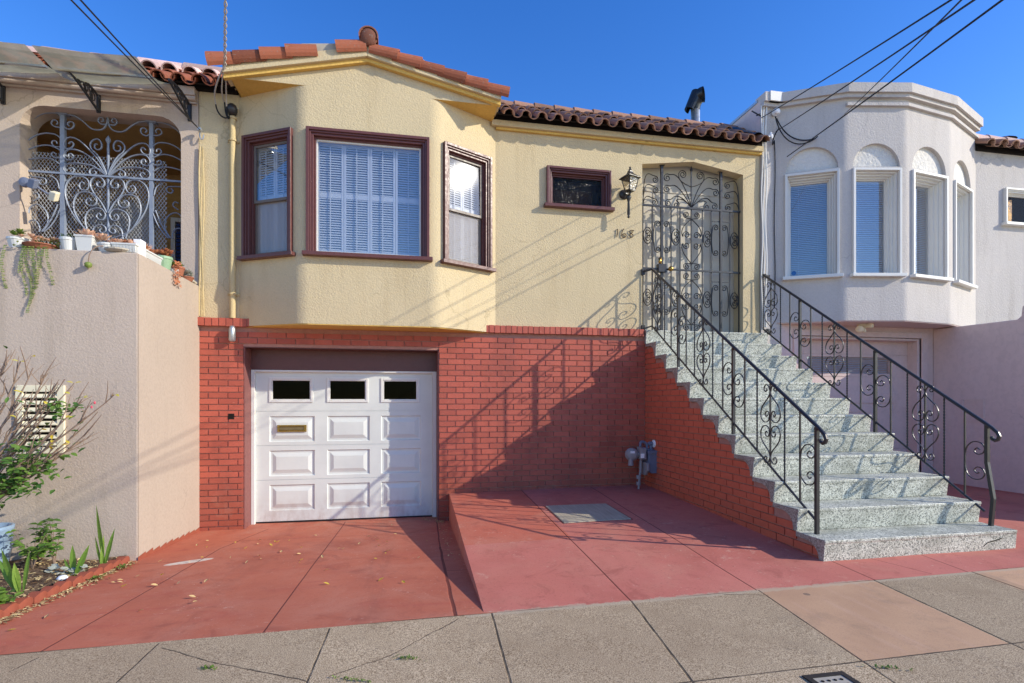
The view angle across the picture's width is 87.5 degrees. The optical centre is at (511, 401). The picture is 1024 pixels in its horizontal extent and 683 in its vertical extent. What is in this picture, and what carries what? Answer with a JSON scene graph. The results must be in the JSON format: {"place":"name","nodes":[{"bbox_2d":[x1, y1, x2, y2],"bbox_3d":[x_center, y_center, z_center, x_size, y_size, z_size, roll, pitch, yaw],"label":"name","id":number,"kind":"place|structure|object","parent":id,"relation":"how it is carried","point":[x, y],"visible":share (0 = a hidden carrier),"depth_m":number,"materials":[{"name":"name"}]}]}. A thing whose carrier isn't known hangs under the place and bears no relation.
{"place":"outdoors","nodes":[
{"label":"outdoors","id":0,"kind":"place"},
{"bbox_2d":[0,555,124,602],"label":"soil","id":1,"kind":"structure","parent":0,"point":[37,569],"depth_m":4.49,"materials":[{"name":"brown soil"}]},
{"bbox_2d":[0,522,14,562],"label":"glazed pot","id":2,"kind":"object","parent":1,"relation":"on","point":[6,547],"visible":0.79,"depth_m":4.71,"materials":[{"name":"ceramic"}]},
{"bbox_2d":[0,587,22,603],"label":"leafy plant","id":3,"kind":"object","parent":1,"relation":"on","point":[4,597],"visible":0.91,"depth_m":3.64,"materials":[{"name":"green plant"}]},
{"bbox_2d":[0,549,29,592],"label":"iris plant","id":4,"kind":"object","parent":1,"relation":"on","point":[12,577],"visible":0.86,"depth_m":3.95,"materials":[{"name":"green plant"}]},
{"bbox_2d":[5,518,57,568],"bbox_3d":[-4.125,1.239,4.606,0.431,0.405,0.320,0,0,41],"label":"leafy plant","id":5,"kind":"object","parent":1,"relation":"on","point":[38,551],"visible":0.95,"depth_m":4.60,"materials":[{"name":"green plant"}]},
{"bbox_2d":[35,518,65,563],"bbox_3d":[-4.093,1.248,4.758,0.186,0.444,0.258,0,0,-11],"label":"leafy plant","id":6,"kind":"object","parent":1,"relation":"on","point":[53,555],"visible":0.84,"depth_m":4.73,"materials":[{"name":"green plant"}]},
{"bbox_2d":[0,345,118,509],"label":"rose bush","id":7,"kind":"object","parent":1,"relation":"on","point":[18,478],"visible":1,"depth_m":4.52,"materials":[{"name":"green plant"}]},
{"bbox_2d":[56,575,68,580],"bbox_3d":[-3.637,1.428,4.327,0.083,0.044,0.083,0,0,-11],"label":"stone","id":8,"kind":"object","parent":1,"relation":"on","point":[61,577],"visible":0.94,"depth_m":4.31,"materials":[{"name":"white stone"}]},
{"bbox_2d":[45,563,87,574],"bbox_3d":[-3.771,1.430,4.529,0.314,0.093,0.204,0,0,7],"label":"grey plant","id":9,"kind":"object","parent":1,"relation":"on","point":[55,566],"visible":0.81,"depth_m":4.52,"materials":[{"name":"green plant"}]},
{"bbox_2d":[64,545,88,575],"bbox_3d":[-3.693,1.353,4.537,0.216,0.276,0.051,0,0,-11],"label":"iris plant","id":10,"kind":"object","parent":1,"relation":"on","point":[72,560],"visible":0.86,"depth_m":4.54,"materials":[{"name":"green plant"}]},
{"bbox_2d":[95,506,114,563],"bbox_3d":[-3.634,1.204,4.763,0.152,0.577,0.047,0,0,-16],"label":"iris plant","id":11,"kind":"object","parent":1,"relation":"on","point":[101,558],"visible":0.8,"depth_m":4.76,"materials":[{"name":"green plant"}]},
{"bbox_2d":[0,517,495,654],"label":"driveway","id":12,"kind":"structure","parent":0,"point":[274,589],"depth_m":4.11,"materials":[{"name":"red concrete"}]},
{"bbox_2d":[0,597,32,617],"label":"edging block","id":13,"kind":"structure","parent":12,"relation":"on","point":[8,609],"depth_m":3.65,"materials":[{"name":"red concrete"}]},
{"bbox_2d":[27,581,71,603],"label":"edging block","id":14,"kind":"structure","parent":12,"relation":"on","point":[47,592],"depth_m":3.99,"materials":[{"name":"red concrete"}]},
{"bbox_2d":[66,567,102,586],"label":"edging block","id":15,"kind":"structure","parent":12,"relation":"on","point":[81,577],"depth_m":4.40,"materials":[{"name":"red concrete"}]},
{"bbox_2d":[90,573,105,581],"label":"weed","id":16,"kind":"object","parent":12,"relation":"on","point":[94,576],"visible":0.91,"depth_m":4.47,"materials":[{"name":"green plant"}]},
{"bbox_2d":[98,556,129,573],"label":"edging block","id":17,"kind":"structure","parent":12,"relation":"on","point":[109,565],"depth_m":4.82,"materials":[{"name":"red concrete"}]},
{"bbox_2d":[0,46,238,560],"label":"beige house","id":18,"kind":"structure","parent":12,"relation":"on","point":[125,325],"depth_m":5.37,"materials":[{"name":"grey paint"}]},
{"bbox_2d":[0,83,5,104],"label":"awning bracket","id":19,"kind":"object","parent":18,"relation":"attached to","point":[2,95],"visible":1,"depth_m":6.24,"materials":[{"name":"black metal"}]},
{"bbox_2d":[6,228,30,247],"bbox_3d":[-4.650,-1.528,5.043,0.178,0.191,0.180,0,0,-11],"label":"plant pot","id":20,"kind":"object","parent":18,"relation":"on","point":[11,239],"visible":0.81,"depth_m":4.99,"materials":[{"name":"white ceramic"}]},
{"bbox_2d":[0,42,56,72],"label":"plastic awning","id":21,"kind":"object","parent":18,"relation":"attached to","point":[19,58],"visible":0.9,"depth_m":5.74,"materials":[{"name":"plastic"}]},
{"bbox_2d":[0,233,60,312],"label":"trailing plant","id":22,"kind":"object","parent":18,"relation":"on","point":[35,243],"visible":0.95,"depth_m":4.97,"materials":[{"name":"plant"}]},
{"bbox_2d":[18,177,59,201],"bbox_3d":[-5.541,-2.482,6.245,0.486,0.303,0.134,0,0,-1],"label":"security light","id":23,"kind":"object","parent":18,"relation":"attached to","point":[33,183],"visible":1,"depth_m":6.24,"materials":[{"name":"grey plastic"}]},
{"bbox_2d":[59,233,76,249],"bbox_3d":[-4.239,-1.513,5.126,0.158,0.161,0.164,0,0,-11],"label":"plant pot","id":24,"kind":"object","parent":18,"relation":"on","point":[68,243],"visible":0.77,"depth_m":5.07,"materials":[{"name":"white ceramic"}]},
{"bbox_2d":[69,72,100,112],"bbox_3d":[-4.920,-3.588,6.155,0.044,0.233,0.602,0,0,-11],"label":"awning bracket","id":25,"kind":"object","parent":18,"relation":"attached to","point":[97,98],"visible":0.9,"depth_m":6.28,"materials":[{"name":"black metal"}]},
{"bbox_2d":[73,228,100,250],"bbox_3d":[-4.094,-1.542,5.146,0.214,0.221,0.189,0,0,-11],"label":"plant pot","id":26,"kind":"object","parent":18,"relation":"on","point":[86,239],"visible":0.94,"depth_m":5.09,"materials":[{"name":"white ceramic"}]},
{"bbox_2d":[32,45,168,84],"bbox_3d":[-4.525,-3.731,6.009,1.070,0.236,0.740,0,0,-11],"label":"plastic awning","id":27,"kind":"object","parent":18,"relation":"attached to","point":[94,68],"visible":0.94,"depth_m":5.83,"materials":[{"name":"plastic"}]},
{"bbox_2d":[28,112,180,254],"bbox_3d":[-5.001,-2.395,6.620,1.764,2.227,0.080,0,0,-11],"label":"porch grille","id":28,"kind":"object","parent":18,"relation":"in","point":[63,173],"visible":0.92,"depth_m":6.61,"materials":[{"name":"white metal"}]},
{"bbox_2d":[94,233,116,250],"bbox_3d":[-3.922,-1.530,5.179,0.275,0.196,0.190,0,0,-11],"label":"plant pot","id":29,"kind":"object","parent":18,"relation":"on","point":[102,237],"visible":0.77,"depth_m":5.12,"materials":[{"name":"white ceramic"}]},
{"bbox_2d":[84,245,102,267],"bbox_3d":[-3.936,-1.370,5.071,0.190,0.235,0.064,0,0,-34],"label":"seed stalk","id":30,"kind":"object","parent":29,"relation":"hanging from","point":[88,264],"visible":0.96,"depth_m":5.03,"materials":[{"name":"green plant"}]},
{"bbox_2d":[104,238,135,251],"bbox_3d":[-3.803,-1.504,5.196,0.254,0.145,0.260,0,0,-43],"label":"stone trough","id":31,"kind":"object","parent":18,"relation":"on","point":[113,249],"visible":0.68,"depth_m":5.11,"materials":[{"name":"grey stone"}]},
{"bbox_2d":[90,201,156,254],"bbox_3d":[-5.930,-2.156,8.173,0.870,1.730,0.080,0,0,-11],"label":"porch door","id":32,"kind":"structure","parent":18,"relation":"in","point":[104,203],"depth_m":8.14,"materials":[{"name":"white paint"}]},
{"bbox_2d":[110,239,162,264],"bbox_3d":[-3.774,-1.516,5.403,0.231,0.166,0.551,0,0,-11],"label":"window box","id":33,"kind":"object","parent":18,"relation":"on","point":[150,252],"visible":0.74,"depth_m":5.18,"materials":[{"name":"white plastic"}]},
{"bbox_2d":[133,239,145,256],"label":"plant pot","id":34,"kind":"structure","parent":18,"relation":"on","point":[141,247],"depth_m":5.23,"materials":[{"name":"white ceramic"}]},
{"bbox_2d":[154,248,181,287],"bbox_3d":[-3.806,-1.473,5.874,0.224,0.384,0.343,0,0,-11],"label":"plant pot","id":35,"kind":"object","parent":18,"relation":"on","point":[166,261],"visible":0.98,"depth_m":5.82,"materials":[{"name":"ceramic"}]},
{"bbox_2d":[171,262,184,276],"bbox_3d":[-3.834,-1.518,6.114,0.183,0.171,0.164,0,0,-11],"label":"plant pot","id":36,"kind":"object","parent":18,"relation":"on","point":[181,269],"visible":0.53,"depth_m":6.09,"materials":[{"name":"ceramic"}]},
{"bbox_2d":[168,78,191,121],"bbox_3d":[-3.938,-3.588,6.345,0.044,0.233,0.602,0,0,-11],"label":"awning bracket","id":37,"kind":"object","parent":18,"relation":"attached to","point":[181,96],"visible":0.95,"depth_m":6.41,"materials":[{"name":"black metal"}]},
{"bbox_2d":[183,269,193,281],"bbox_3d":[-3.885,-1.500,6.397,0.266,0.136,0.193,0,0,27],"label":"plant pot","id":38,"kind":"object","parent":18,"relation":"on","point":[189,273],"visible":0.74,"depth_m":6.36,"materials":[{"name":"ceramic"}]},
{"bbox_2d":[198,146,204,315],"bbox_3d":[-3.855,-2.111,6.643,0.072,2.101,0.014,0,0,-11],"label":"wall cable","id":39,"kind":"object","parent":18,"relation":"attached to","point":[201,242],"depth_m":6.64,"materials":[{"name":"beige paint"}]},
{"bbox_2d":[114,562,132,569],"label":"weed","id":40,"kind":"object","parent":12,"relation":"on","point":[123,565],"visible":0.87,"depth_m":4.83,"materials":[{"name":"green plant"}]},
{"bbox_2d":[0,517,459,622],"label":"leaf litter","id":41,"kind":"object","parent":12,"relation":"on","point":[15,614],"visible":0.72,"depth_m":4.25,"materials":[{"name":"brown plant"}]},
{"bbox_2d":[0,567,1023,682],"bbox_3d":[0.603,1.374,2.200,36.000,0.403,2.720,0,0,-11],"label":"sidewalk","id":42,"kind":"structure","parent":0,"point":[965,627],"depth_m":2.98,"materials":[{"name":"concrete"}]},
{"bbox_2d":[200,664,217,669],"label":"weed","id":43,"kind":"object","parent":42,"relation":"on","point":[210,666],"visible":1,"depth_m":2.77,"materials":[{"name":"green plant"}]},
{"bbox_2d":[332,675,370,681],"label":"weed","id":44,"kind":"object","parent":42,"relation":"on","point":[346,677],"visible":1,"depth_m":2.65,"materials":[{"name":"green plant"}]},
{"bbox_2d":[392,654,419,660],"bbox_3d":[-0.546,1.366,2.856,0.196,0.014,0.053,0,0,5],"label":"weed","id":45,"kind":"object","parent":42,"relation":"on","point":[413,657],"visible":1,"depth_m":2.86,"materials":[{"name":"green plant"}]},
{"bbox_2d":[802,671,860,682],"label":"meter cover","id":46,"kind":"object","parent":42,"relation":"on","point":[836,677],"visible":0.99,"depth_m":2.62,"materials":[{"name":"grey metal"}]},
{"bbox_2d":[862,664,912,670],"bbox_3d":[1.907,1.349,2.719,0.242,0.014,0.037,0,0,13],"label":"weed","id":47,"kind":"object","parent":42,"relation":"on","point":[887,666],"visible":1,"depth_m":2.72,"materials":[{"name":"green plant"}]},
{"bbox_2d":[0,0,1023,138],"label":"sky","id":48,"kind":"structure","parent":0,"point":[641,57],"materials":[{"name":"blue"}]},
{"bbox_2d":[449,483,1023,613],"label":"forecourt","id":49,"kind":"structure","parent":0,"point":[524,549],"depth_m":4.61,"materials":[{"name":"red concrete"}]},
{"bbox_2d":[198,25,770,530],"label":"yellow house","id":50,"kind":"structure","parent":49,"relation":"on","point":[426,287],"depth_m":7.27,"materials":[{"name":"beige paint"}]},
{"bbox_2d":[197,127,203,139],"bbox_3d":[-3.847,-3.306,6.607,0.067,0.150,0.077,0,0,-11],"label":"wire clamp","id":51,"kind":"object","parent":50,"relation":"attached to","point":[200,130],"visible":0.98,"depth_m":6.60,"materials":[{"name":"metal"}]},
{"bbox_2d":[70,0,199,129],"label":"service wire","id":52,"kind":"object","parent":51,"relation":"attached to","point":[78,7],"visible":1,"depth_m":3.54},
{"bbox_2d":[80,0,196,125],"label":"service wire","id":53,"kind":"object","parent":51,"relation":"attached to","point":[96,17],"visible":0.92,"depth_m":4.08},
{"bbox_2d":[214,0,229,118],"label":"service drop","id":54,"kind":"object","parent":50,"relation":"attached to","point":[224,62],"visible":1,"depth_m":6.26,"materials":[{"name":"beige paint"}]},
{"bbox_2d":[237,127,295,260],"bbox_3d":[-3.007,-2.542,6.653,0.818,1.558,0.234,0,0,17],"label":"window","id":55,"kind":"structure","parent":50,"relation":"in","point":[251,209],"depth_m":6.71,"materials":[{"name":"red paint"}]},
{"bbox_2d":[256,372,431,523],"bbox_3d":[-2.255,0.618,7.297,2.308,2.037,0.070,0,0,-11],"label":"garage door","id":56,"kind":"structure","parent":50,"relation":"in","point":[330,446],"depth_m":7.28,"materials":[{"name":"white paint"}]},
{"bbox_2d":[302,126,432,261],"bbox_3d":[-1.776,-2.542,6.663,1.555,1.558,0.234,0,0,-11],"label":"window","id":57,"kind":"structure","parent":50,"relation":"in","point":[316,137],"depth_m":6.72,"materials":[{"name":"red paint"}]},
{"bbox_2d":[440,141,495,272],"bbox_3d":[-0.610,-2.542,7.112,0.833,1.558,0.234,0,0,-39],"label":"window","id":58,"kind":"structure","parent":50,"relation":"in","point":[454,153],"depth_m":7.19,"materials":[{"name":"red paint"}]},
{"bbox_2d":[543,165,614,211],"bbox_3d":[0.946,-3.009,7.611,1.030,0.581,0.185,0,0,-11],"label":"window","id":59,"kind":"structure","parent":50,"relation":"in","point":[572,188],"depth_m":7.64,"materials":[{"name":"red paint"}]},
{"bbox_2d":[617,229,633,237],"bbox_3d":[1.631,-2.427,7.721,0.270,0.136,0.014,0,0,-11],"label":"house number","id":60,"kind":"object","parent":50,"relation":"attached to","point":[624,233],"visible":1,"depth_m":7.71,"materials":[{"name":"brown metal"}]},
{"bbox_2d":[619,167,640,217],"bbox_3d":[1.641,-2.954,7.582,0.232,0.717,0.331,0,0,-27],"label":"wall lantern","id":61,"kind":"object","parent":50,"relation":"attached to","point":[630,177],"depth_m":7.55,"materials":[{"name":"black metal"}]},
{"bbox_2d":[642,166,733,331],"bbox_3d":[2.655,-2.296,8.201,1.900,2.750,0.072,0,0,-11],"label":"front door","id":62,"kind":"structure","parent":50,"relation":"in","point":[708,183],"depth_m":8.19,"materials":[{"name":"beige paint"}]},
{"bbox_2d":[546,503,630,522],"bbox_3d":[0.845,1.276,6.115,0.755,0.061,0.796,0,0,-11],"label":"access cover","id":63,"kind":"object","parent":49,"relation":"on","point":[576,513],"visible":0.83,"depth_m":6.04,"materials":[{"name":"metal"}]},
{"bbox_2d":[625,440,657,488],"bbox_3d":[1.832,0.888,7.488,0.518,0.699,0.298,0,0,-11],"label":"gas meter","id":64,"kind":"object","parent":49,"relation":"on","point":[647,457],"visible":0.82,"depth_m":7.42,"materials":[{"name":"grey metal"}]},
{"bbox_2d":[643,330,1016,583],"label":"entry staircase","id":65,"kind":"structure","parent":49,"relation":"on","point":[880,497],"depth_m":5.71,"materials":[{"name":"stone"}]},
{"bbox_2d":[641,268,828,534],"bbox_3d":[2.272,-0.390,6.145,0.156,3.068,3.384,0,0,-11],"label":"stair railing","id":66,"kind":"object","parent":65,"relation":"on","point":[818,430],"visible":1,"depth_m":5.60,"materials":[{"name":"black metal"}]},
{"bbox_2d":[762,274,1001,525],"bbox_3d":[4.158,-0.389,6.509,0.156,3.070,3.384,0,0,-11],"label":"stair railing","id":67,"kind":"object","parent":65,"relation":"on","point":[986,445],"visible":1,"depth_m":6.07,"materials":[{"name":"black metal"}]},
{"bbox_2d":[730,82,1023,493],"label":"white house","id":68,"kind":"structure","parent":49,"relation":"on","point":[899,215],"depth_m":8.17,"materials":[{"name":"paint"}]},
{"bbox_2d":[761,105,767,327],"bbox_3d":[3.824,-2.801,8.115,0.107,3.361,0.027,0,0,-1],"label":"drainpipe","id":69,"kind":"object","parent":68,"relation":"attached to","point":[762,211],"depth_m":8.11,"materials":[{"name":"white metal"}]},
{"bbox_2d":[774,140,775,307],"bbox_3d":[4.005,-2.701,8.157,0.030,2.560,0.012,0,0,-11],"label":"wall cable","id":70,"kind":"object","parent":68,"relation":"attached to","point":[774,220],"depth_m":8.15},
{"bbox_2d":[768,108,817,144],"bbox_3d":[4.210,-4.150,8.077,0.722,0.586,0.146,0,0,7],"label":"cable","id":71,"kind":"object","parent":68,"relation":"attached to","point":[776,112],"visible":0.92,"depth_m":8.07,"materials":[{"name":"black rubber"}]},
{"bbox_2d":[775,0,974,131],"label":"service wire","id":72,"kind":"object","parent":71,"relation":"attached to","point":[943,20],"visible":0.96,"depth_m":3.73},
{"bbox_2d":[782,168,843,280],"bbox_3d":[4.522,-2.637,8.113,0.810,1.608,0.335,0,0,17],"label":"window","id":73,"kind":"structure","parent":68,"relation":"in","point":[829,179],"depth_m":8.19,"materials":[{"name":"white paint"}]},
{"bbox_2d":[802,340,906,451],"bbox_3d":[5.509,0.174,8.714,2.180,2.402,0.085,0,0,-11],"label":"garage door","id":74,"kind":"structure","parent":68,"relation":"in","point":[897,351],"depth_m":8.76,"materials":[{"name":"purple paint"}]},
{"bbox_2d":[855,323,873,332],"bbox_3d":[5.362,-1.135,8.188,0.283,0.178,0.231,0,0,-11],"label":"flood light","id":75,"kind":"object","parent":68,"relation":"attached to","point":[859,328],"visible":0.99,"depth_m":8.12,"materials":[{"name":"beige paint"}]},
{"bbox_2d":[850,167,906,276],"bbox_3d":[5.385,-2.637,7.989,0.800,1.608,0.335,0,0,-1],"label":"window","id":76,"kind":"structure","parent":68,"relation":"in","point":[888,180],"depth_m":8.03,"materials":[{"name":"white paint"}]},
{"bbox_2d":[787,0,1003,156],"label":"service wire","id":77,"kind":"object","parent":68,"relation":"attached to","point":[967,25],"visible":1,"depth_m":4.05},
{"bbox_2d":[844,0,961,114],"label":"service wire","id":78,"kind":"object","parent":68,"relation":"attached to","point":[959,1],"visible":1,"depth_m":3.34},
{"bbox_2d":[910,169,953,281],"bbox_3d":[6.279,-2.637,8.166,0.866,1.608,0.335,0,0,-20],"label":"window","id":79,"kind":"structure","parent":68,"relation":"in","point":[932,187],"depth_m":8.27,"materials":[{"name":"white paint"}]},
{"bbox_2d":[952,180,977,289],"bbox_3d":[7.146,-2.637,8.606,0.852,1.608,0.325,0,0,-34],"label":"window","id":80,"kind":"structure","parent":68,"relation":"in","point":[960,197],"depth_m":8.75,"materials":[{"name":"white paint"}]},
{"bbox_2d":[1001,187,1023,226],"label":"window","id":81,"kind":"structure","parent":68,"relation":"in","point":[1013,208],"depth_m":9.10,"materials":[{"name":"white paint"}]},
{"bbox_3d":[3.686,-4.341,8.070,0.141,0.106,0.086,0,0,-11],"label":"wall hook","id":82,"kind":"object","parent":68,"relation":"attached to","visible":0},
{"bbox_2d":[761,0,951,117],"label":"service wire","id":83,"kind":"object","parent":82,"relation":"attached to","point":[932,11],"visible":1,"depth_m":3.90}
]}

